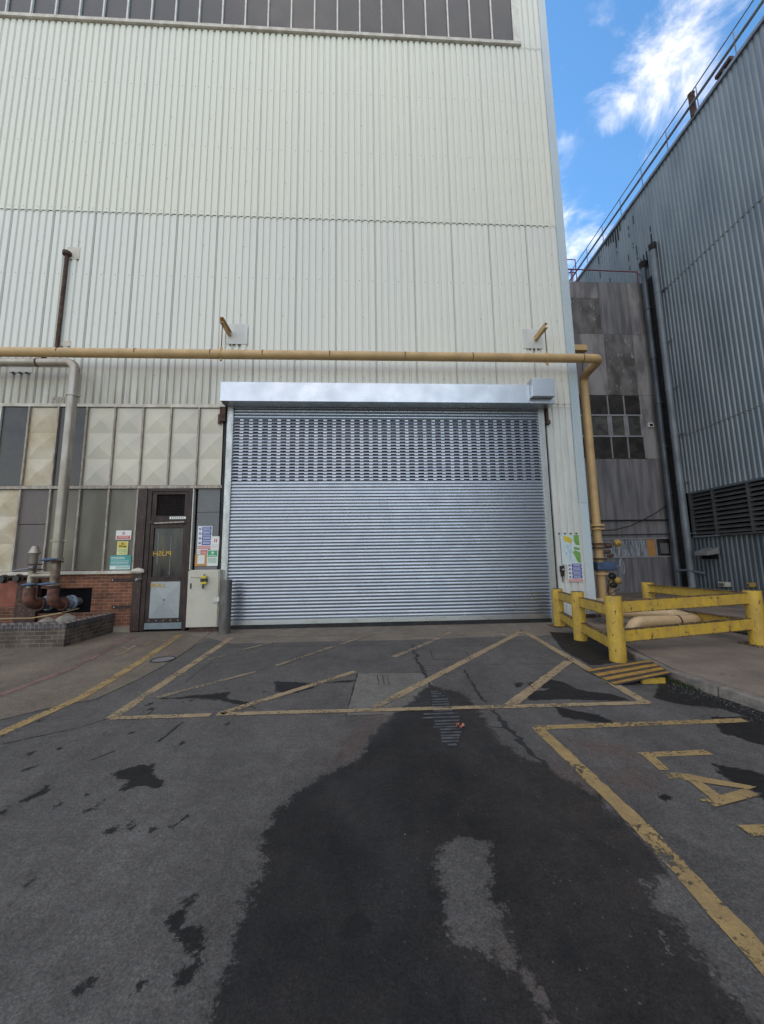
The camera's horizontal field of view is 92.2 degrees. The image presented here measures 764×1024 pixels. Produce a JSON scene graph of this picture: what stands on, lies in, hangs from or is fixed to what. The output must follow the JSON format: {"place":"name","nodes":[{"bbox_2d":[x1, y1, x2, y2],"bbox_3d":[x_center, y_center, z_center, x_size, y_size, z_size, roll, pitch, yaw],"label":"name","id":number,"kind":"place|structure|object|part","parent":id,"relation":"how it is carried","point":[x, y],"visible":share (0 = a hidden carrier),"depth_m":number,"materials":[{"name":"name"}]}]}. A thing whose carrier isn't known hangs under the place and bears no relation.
{"place":"outdoors","nodes":[
{"label":"outdoors","id":0,"kind":"place"},
{"bbox_2d":[0,622,763,1023],"bbox_3d":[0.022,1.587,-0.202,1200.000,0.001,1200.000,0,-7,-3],"label":"ground","id":1,"kind":"structure","parent":0,"point":[370,866],"depth_m":2.11,"materials":[{"name":"grey asphalt"}]},
{"bbox_2d":[0,613,114,647],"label":"brick planter","id":2,"kind":"object","parent":1,"relation":"on","point":[40,634],"visible":0.98,"depth_m":7.12,"materials":[{"name":"brick"}]},
{"bbox_2d":[13,579,40,622],"bbox_3d":[-8.164,2.096,8.448,0.460,1.100,0.060,0,-7,-3],"label":"steel cover plate","id":3,"kind":"object","parent":2,"relation":"on","point":[21,610],"visible":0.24,"depth_m":8.40,"materials":[{"name":"metal"}]},
{"bbox_2d":[0,608,78,618],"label":"hose","id":4,"kind":"object","parent":2,"relation":"on","point":[40,616],"visible":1,"depth_m":7.31,"materials":[{"name":"rubber"}]},
{"bbox_2d":[38,617,55,621],"bbox_3d":[-6.922,2.319,7.590,0.313,0.313,0.318,-5,-8,30],"label":"rubble stone","id":5,"kind":"object","parent":2,"relation":"on","point":[48,619],"visible":0.16,"depth_m":7.54,"materials":[{"name":"grey stone"}]},
{"bbox_2d":[55,613,77,621],"bbox_3d":[-6.659,2.335,7.751,0.381,0.392,0.394,-5,-8,28],"label":"rubble stone","id":6,"kind":"object","parent":2,"relation":"in","point":[66,617],"visible":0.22,"depth_m":7.67,"materials":[{"name":"grey stone"}]},
{"bbox_2d":[0,636,133,695],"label":"road marking","id":7,"kind":"object","parent":1,"relation":"on","point":[52,675],"visible":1,"depth_m":5.37,"materials":[{"name":"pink paint"}]},
{"bbox_2d":[0,634,182,734],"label":"road marking","id":8,"kind":"object","parent":1,"relation":"on","point":[87,693],"visible":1,"depth_m":4.56,"materials":[{"name":"yellow paint"}]},
{"bbox_2d":[115,642,150,654],"bbox_3d":[-4.754,2.548,6.877,0.360,0.004,0.987,0,-7,-3],"label":"road marking","id":9,"kind":"object","parent":1,"relation":"on","point":[130,648],"visible":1,"depth_m":6.86,"materials":[{"name":"grey paint"}]},
{"bbox_2d":[149,656,175,662],"bbox_3d":[-3.609,2.431,6.059,0.384,0.023,0.384,0,-7,-3],"label":"manhole cover","id":10,"kind":"object","parent":1,"relation":"on","point":[162,659],"visible":1,"depth_m":6.05,"materials":[{"name":"grey metal"}]},
{"bbox_2d":[186,569,222,631],"bbox_3d":[-4.098,2.050,8.532,0.751,1.400,0.339,0,-7,-3],"label":"steel cabinet","id":11,"kind":"object","parent":1,"relation":"on","point":[202,612],"visible":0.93,"depth_m":8.43,"materials":[{"name":"metal"}]},
{"bbox_3d":[-4.123,1.987,8.440,0.692,1.268,0.036,0,-7,-3],"label":"cabinet door","id":12,"kind":"part","parent":11,"relation":"part of","materials":[{"name":"paint"}]},
{"bbox_2d":[200,574,207,588],"bbox_3d":[-4.087,1.589,8.437,0.134,0.331,0.079,0,-7,-3],"label":"lockout device","id":13,"kind":"object","parent":11,"relation":"hanging from","point":[203,579],"visible":1,"depth_m":8.41,"materials":[{"name":"yellow plastic"}]},
{"bbox_2d":[218,579,231,634],"bbox_3d":[-3.518,2.129,8.257,0.248,1.198,0.248,0,-7,-3],"label":"bollard","id":14,"kind":"object","parent":1,"relation":"on","point":[224,626],"visible":0.87,"depth_m":8.17,"materials":[{"name":"metal"}]},
{"bbox_2d":[0,631,573,767],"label":"ground crack","id":15,"kind":"object","parent":1,"relation":"on","point":[519,739],"visible":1,"depth_m":3.86,"materials":[{"name":"black asphalt"}]},
{"bbox_2d":[0,0,596,631],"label":"factory building","id":16,"kind":"structure","parent":1,"relation":"on","point":[328,174],"depth_m":9.74,"materials":[{"name":"beige metal"}]},
{"bbox_2d":[0,575,12,583],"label":"pipe stub","id":17,"kind":"object","parent":16,"relation":"attached to","point":[4,579],"visible":0.86,"depth_m":8.22,"materials":[{"name":"black metal"}]},
{"bbox_2d":[12,574,27,582],"bbox_3d":[-8.170,1.506,8.362,0.199,0.199,0.360,0,-7,-3],"label":"pipe stub","id":18,"kind":"object","parent":16,"relation":"attached to","point":[18,578],"visible":0.89,"depth_m":8.22,"materials":[{"name":"grey metal"}]},
{"bbox_2d":[8,367,32,373],"bbox_3d":[-8.999,-3.619,9.152,0.560,0.360,0.038,0,-7,-3],"label":"wall plate","id":19,"kind":"object","parent":16,"relation":"attached to","point":[20,370],"depth_m":9.15,"materials":[{"name":"metal"}]},
{"bbox_2d":[0,358,82,610],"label":"silver pipe","id":20,"kind":"object","parent":16,"relation":"attached to","point":[49,601],"visible":0.99,"depth_m":8.22,"materials":[{"name":"metal"}]},
{"bbox_2d":[52,397,64,403],"bbox_3d":[-8.015,-2.768,9.099,0.300,0.180,0.020,0,-7,-3],"label":"wall patch plate","id":21,"kind":"object","parent":16,"relation":"attached to","point":[58,400],"depth_m":9.10,"materials":[{"name":"white metal"}]},
{"bbox_2d":[55,247,79,346],"bbox_3d":[-8.094,-5.536,9.448,0.360,2.826,0.194,4,-9,-32],"label":"wall conduit","id":22,"kind":"object","parent":16,"relation":"attached to","point":[71,253],"depth_m":9.40,"materials":[{"name":"metal"}]},
{"bbox_2d":[109,555,130,569],"bbox_3d":[-6.199,1.196,8.706,0.486,0.337,0.008,0,-7,-3],"label":"information sign","id":23,"kind":"object","parent":16,"relation":"on","point":[120,562],"visible":1,"depth_m":8.71,"materials":[{"name":"teal plastic"}]},
{"bbox_2d":[117,541,128,554],"bbox_3d":[-6.177,0.859,8.749,0.252,0.322,0.008,0,-7,-3],"label":"warning sign","id":24,"kind":"object","parent":16,"relation":"attached to","point":[122,547],"visible":1,"depth_m":8.75,"materials":[{"name":"yellow plastic"}]},
{"bbox_2d":[116,530,131,539],"bbox_3d":[-6.178,0.550,8.788,0.356,0.218,0.010,0,-7,-3],"label":"prohibition sign","id":25,"kind":"object","parent":16,"relation":"attached to","point":[123,534],"visible":1,"depth_m":8.79,"materials":[{"name":"white plastic"}]},
{"bbox_2d":[130,568,144,573],"bbox_3d":[-5.726,1.378,8.608,0.326,0.146,0.146,0,-7,-3],"label":"foam lump","id":26,"kind":"object","parent":16,"relation":"attached to","point":[137,571],"visible":1,"depth_m":8.56,"materials":[{"name":"white plastic"}]},
{"bbox_2d":[144,524,186,629],"bbox_3d":[-5.096,1.505,8.678,0.850,2.435,0.091,0,-7,-3],"label":"door","id":27,"kind":"structure","parent":16,"relation":"in","point":[167,546],"depth_m":8.67,"materials":[{"name":"brown metal"}]},
{"bbox_2d":[195,554,206,565],"bbox_3d":[-4.337,1.155,8.799,0.275,0.277,0.010,0,-7,-3],"label":"notice board","id":28,"kind":"object","parent":16,"relation":"attached to","point":[200,559],"visible":1,"depth_m":8.80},
{"bbox_2d":[197,549,207,553],"bbox_3d":[-4.316,0.954,8.828,0.261,0.121,0.008,0,-7,-3],"label":"fire notice","id":29,"kind":"object","parent":16,"relation":"attached to","point":[202,551],"visible":1,"depth_m":8.83,"materials":[{"name":"white paper"}]},
{"bbox_2d":[197,526,212,548],"bbox_3d":[-4.277,0.616,8.873,0.343,0.559,0.008,0,-7,-3],"label":"safety sign","id":30,"kind":"object","parent":16,"relation":"attached to","point":[204,537],"visible":1,"depth_m":8.87,"materials":[{"name":"plastic"}]},
{"bbox_2d":[207,550,217,565],"bbox_3d":[-4.072,1.103,8.823,0.264,0.372,0.007,0,-7,-3],"label":"first aid sign","id":31,"kind":"object","parent":16,"relation":"attached to","point":[212,557],"visible":1,"depth_m":8.82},
{"bbox_2d":[210,536,218,549],"bbox_3d":[-4.017,0.751,8.863,0.226,0.333,0.007,0,-7,-3],"label":"white notice","id":32,"kind":"object","parent":16,"relation":"attached to","point":[214,545],"visible":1,"depth_m":8.86,"materials":[{"name":"white paper"}]},
{"bbox_2d":[218,317,247,360],"bbox_3d":[-3.739,-4.288,9.192,0.530,1.310,0.634,0,-7,-3],"label":"pipe bracket","id":33,"kind":"object","parent":16,"relation":"attached to","point":[237,334],"visible":0.92,"depth_m":9.53,"materials":[{"name":"metal"}]},
{"bbox_2d":[522,323,550,364],"bbox_3d":[4.091,-4.348,9.582,0.550,1.310,0.634,0,-7,-3],"label":"pipe bracket","id":34,"kind":"object","parent":16,"relation":"attached to","point":[533,339],"visible":0.91,"depth_m":9.91,"materials":[{"name":"metal"}]},
{"bbox_2d":[559,566,564,581],"bbox_3d":[4.483,1.538,9.126,0.090,0.401,0.100,0,-7,-3],"label":"push button","id":35,"kind":"object","parent":16,"relation":"attached to","point":[562,569],"visible":1,"depth_m":9.11,"materials":[{"name":"black plastic"}]},
{"bbox_2d":[558,533,580,564],"bbox_3d":[4.723,0.920,9.252,0.527,0.799,0.014,0,-7,-3],"label":"site map","id":36,"kind":"object","parent":16,"relation":"attached to","point":[570,548],"visible":1,"depth_m":9.25,"materials":[{"name":"metal"}]},
{"bbox_2d":[567,563,583,581],"bbox_3d":[4.821,1.506,9.167,0.396,0.463,0.008,0,-7,-3],"label":"safety sign","id":37,"kind":"object","parent":16,"relation":"attached to","point":[575,572],"visible":1,"depth_m":9.17,"materials":[{"name":"white plastic"}]},
{"bbox_2d":[574,344,587,371],"bbox_3d":[5.516,-4.234,10.399,0.597,0.990,0.160,0,-7,-3],"label":"side bracket","id":38,"kind":"object","parent":16,"relation":"attached to","point":[581,349],"visible":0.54,"depth_m":10.38,"materials":[{"name":"metal"}]},
{"bbox_2d":[156,630,523,707],"bbox_3d":[0.075,2.363,5.952,6.238,0.004,4.033,0,-7,-3],"label":"road marking","id":39,"kind":"object","parent":1,"relation":"on","point":[383,702],"visible":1,"depth_m":6.49,"materials":[{"name":"paint"}]},
{"bbox_2d":[107,630,651,719],"bbox_3d":[0.048,2.351,5.854,6.325,0.004,4.096,0,-7,-3],"label":"road marking","id":40,"kind":"object","parent":1,"relation":"on","point":[521,696],"visible":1,"depth_m":4.25,"materials":[{"name":"yellow paint"}]},
{"bbox_2d":[422,691,462,746],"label":"puddle","id":41,"kind":"object","parent":1,"relation":"on","point":[445,727],"visible":0.98,"depth_m":3.66,"materials":[{"name":"liquid"}]},
{"bbox_2d":[584,706,609,719],"bbox_3d":[2.215,2.063,3.807,0.078,0.001,0.430,0,-7,-8],"label":"ground scuff","id":42,"kind":"object","parent":1,"relation":"on","point":[591,709],"visible":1,"depth_m":3.78,"materials":[{"name":"grey asphalt"}]},
{"bbox_2d":[584,660,670,685],"bbox_3d":[3.292,2.108,4.883,0.874,0.159,0.624,0,-7,-3],"label":"ramp plate","id":43,"kind":"object","parent":1,"relation":"on","point":[647,672],"visible":1,"depth_m":4.79,"materials":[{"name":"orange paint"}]},
{"bbox_2d":[532,718,763,975],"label":"road marking","id":44,"kind":"object","parent":1,"relation":"on","point":[732,925],"visible":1,"depth_m":2.03,"materials":[{"name":"yellow paint"}]},
{"bbox_2d":[596,598,701,627],"bbox_3d":[5.351,2.314,8.238,1.682,0.529,2.722,0,-7,-3],"label":"cream pipe loop","id":45,"kind":"object","parent":1,"relation":"on","point":[654,618],"visible":0.36,"depth_m":6.99,"materials":[{"name":"metal"}]},
{"bbox_2d":[548,582,763,662],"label":"crash barrier","id":46,"kind":"object","parent":1,"relation":"on","point":[615,637],"visible":0.96,"depth_m":5.96,"materials":[{"name":"yellow paint"}]},
{"bbox_2d":[656,924,674,955],"bbox_3d":[1.189,1.790,1.543,0.042,0.001,0.149,-2,-7,12],"label":"ground scuff","id":47,"kind":"object","parent":1,"relation":"on","point":[662,934],"visible":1,"depth_m":1.53,"materials":[{"name":"asphalt"}]},
{"bbox_2d":[575,15,763,600],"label":"ribbed building","id":48,"kind":"structure","parent":1,"relation":"on","point":[694,210],"depth_m":13.13,"materials":[{"name":"metal"}]},
{"bbox_2d":[638,259,682,586],"bbox_3d":[11.732,-4.035,15.508,0.315,14.550,0.300,0,-7,-3],"label":"downpipe","id":49,"kind":"object","parent":48,"relation":"attached to","point":[668,493],"visible":0.93,"depth_m":15.38,"materials":[{"name":"black metal"}]},
{"bbox_2d":[568,0,763,281],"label":"roof railing","id":50,"kind":"object","parent":48,"relation":"on","point":[698,94],"visible":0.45,"depth_m":14.44,"materials":[{"name":"grey metal"}]},
{"bbox_2d":[648,241,696,587],"bbox_3d":[11.742,-4.274,14.815,0.315,14.850,0.474,0,-7,-3],"label":"downpipe","id":51,"kind":"object","parent":48,"relation":"attached to","point":[681,492],"visible":0.95,"depth_m":14.76,"materials":[{"name":"grey metal"}]},
{"bbox_2d":[674,569,705,574],"bbox_3d":[11.673,2.277,13.967,0.940,0.217,0.317,-4,-8,23],"label":"branch pipe","id":52,"kind":"object","parent":51,"relation":"attached to","point":[687,570],"visible":1,"depth_m":14.00,"materials":[{"name":"grey metal"}]},
{"bbox_2d":[687,90,696,117],"bbox_3d":[11.741,-15.375,13.895,0.232,0.980,0.232,0,-7,-3],"label":"vent stack","id":53,"kind":"object","parent":48,"relation":"on","point":[691,97],"visible":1,"depth_m":13.84,"materials":[{"name":"metal"}]},
{"bbox_2d":[694,547,718,558],"bbox_3d":[11.806,1.499,13.361,0.440,0.408,0.575,0,-7,-3],"label":"vent hood","id":54,"kind":"object","parent":48,"relation":"attached to","point":[709,553],"visible":1,"depth_m":13.18,"materials":[{"name":"grey metal"}]},
{"bbox_2d":[715,56,733,79],"bbox_3d":[11.740,-15.181,12.609,0.160,0.250,0.560,-1,-7,-1],"label":"roof floodlight","id":55,"kind":"object","parent":48,"relation":"on","point":[723,67],"visible":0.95,"depth_m":12.57,"materials":[{"name":"metal"}]},
{"bbox_2d":[718,582,730,586],"bbox_3d":[12.005,2.535,12.898,0.230,0.160,0.306,0,-7,-3],"label":"junction box","id":56,"kind":"object","parent":48,"relation":"attached to","point":[724,584],"visible":1,"depth_m":12.79,"materials":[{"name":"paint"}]},
{"bbox_2d":[746,583,756,586],"bbox_3d":[12.015,2.374,11.972,0.226,0.140,0.146,0,-7,-3],"label":"junction box","id":57,"kind":"object","parent":48,"relation":"attached to","point":[750,584],"visible":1,"depth_m":11.91,"materials":[{"name":"yellow metal"}]},
{"bbox_2d":[659,676,719,697],"bbox_3d":[3.673,2.111,4.585,0.191,0.060,0.979,0,-7,-5],"label":"moss","id":58,"kind":"object","parent":1,"relation":"on","point":[676,682],"visible":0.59,"depth_m":4.53,"materials":[{"name":"green plant"}]},
{"bbox_2d":[626,647,763,711],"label":"kerb","id":59,"kind":"structure","parent":1,"relation":"on","point":[750,700],"depth_m":4.23,"materials":[{"name":"concrete"}]},
{"bbox_2d":[637,750,763,835],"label":"road marking","id":60,"kind":"object","parent":1,"relation":"on","point":[729,797],"visible":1,"depth_m":2.55,"materials":[{"name":"yellow paint"}]},
{"bbox_2d":[651,681,763,724],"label":"gravel","id":61,"kind":"structure","parent":1,"relation":"on","point":[715,697],"depth_m":4.05,"materials":[{"name":"gravel"}]},
{"bbox_2d":[569,282,674,592],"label":"rendered tower","id":62,"kind":"structure","parent":0,"point":[609,324],"depth_m":15.67,"materials":[{"name":"grey concrete"}]},
{"bbox_2d":[567,259,576,281],"bbox_3d":[8.858,-11.071,17.189,0.520,1.653,0.044,0,-7,-3],"label":"roof ladder","id":63,"kind":"object","parent":62,"relation":"on","point":[572,272],"visible":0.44,"depth_m":17.20,"materials":[{"name":"grey metal"}]},
{"bbox_2d":[568,268,640,282],"bbox_3d":[9.241,-10.704,16.558,5.268,0.755,0.244,0,-7,-3],"label":"red handrail","id":64,"kind":"object","parent":62,"relation":"on","point":[637,274],"visible":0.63,"depth_m":16.71,"materials":[{"name":"metal"}]},
{"bbox_2d":[579,395,646,458],"bbox_3d":[9.256,-3.633,15.657,3.850,2.780,0.080,0,-7,-3],"label":"window","id":65,"kind":"structure","parent":62,"relation":"in","point":[617,421],"depth_m":15.68,"materials":[{"name":"grey glass"}]},
{"bbox_2d":[589,519,667,521],"bbox_3d":[8.627,0.358,15.030,6.720,0.080,0.060,0,-7,-3],"label":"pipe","id":66,"kind":"object","parent":62,"relation":"attached to","point":[638,520],"depth_m":15.12,"materials":[{"name":"black metal"}]},
{"bbox_2d":[591,533,669,535],"bbox_3d":[10.084,0.926,15.018,3.820,0.070,0.040,0,-7,-3],"label":"cable","id":67,"kind":"object","parent":62,"relation":"attached to","point":[634,534],"visible":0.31,"depth_m":15.01,"materials":[{"name":"black rubber"}]},
{"bbox_2d":[591,538,671,557],"bbox_3d":[8.539,1.481,14.968,6.780,0.800,0.080,0,-7,-3],"label":"low window","id":68,"kind":"structure","parent":62,"relation":"in","point":[630,547],"depth_m":15.06,"materials":[{"name":"grey glass"}]},
{"bbox_2d":[601,505,666,530],"bbox_3d":[10.364,0.219,15.062,2.972,1.089,0.036,0,-7,-3],"label":"cable","id":69,"kind":"object","parent":62,"relation":"attached to","point":[635,523],"visible":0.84,"depth_m":15.02,"materials":[{"name":"black rubber"}]},
{"bbox_2d":[545,0,763,281],"label":"sky","id":70,"kind":"structure","parent":0,"point":[622,70],"materials":[{"name":"blue"}]},
{"bbox_2d":[586,592,763,696],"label":"pavement","id":71,"kind":"structure","parent":0,"point":[725,659],"depth_m":5.54,"materials":[{"name":"concrete"}]},
{"bbox_2d":[0,347,624,598],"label":"gas pipe","id":72,"kind":"object","parent":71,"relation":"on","point":[600,566],"visible":0.95,"depth_m":9.12,"materials":[{"name":"metal"}]},
{"bbox_2d":[586,613,600,617],"bbox_3d":[5.006,2.525,8.950,0.550,0.070,0.190,0,-7,-3],"label":"timber offcut","id":73,"kind":"object","parent":71,"relation":"on","point":[594,615],"visible":0.42,"depth_m":8.86,"materials":[{"name":"wood"}]},
{"bbox_2d":[736,631,747,634],"bbox_3d":[6.775,2.410,8.601,0.169,0.169,5.012,-1,-7,1],"label":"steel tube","id":74,"kind":"object","parent":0,"point":[744,632],"depth_m":6.78,"materials":[{"name":"black metal"}]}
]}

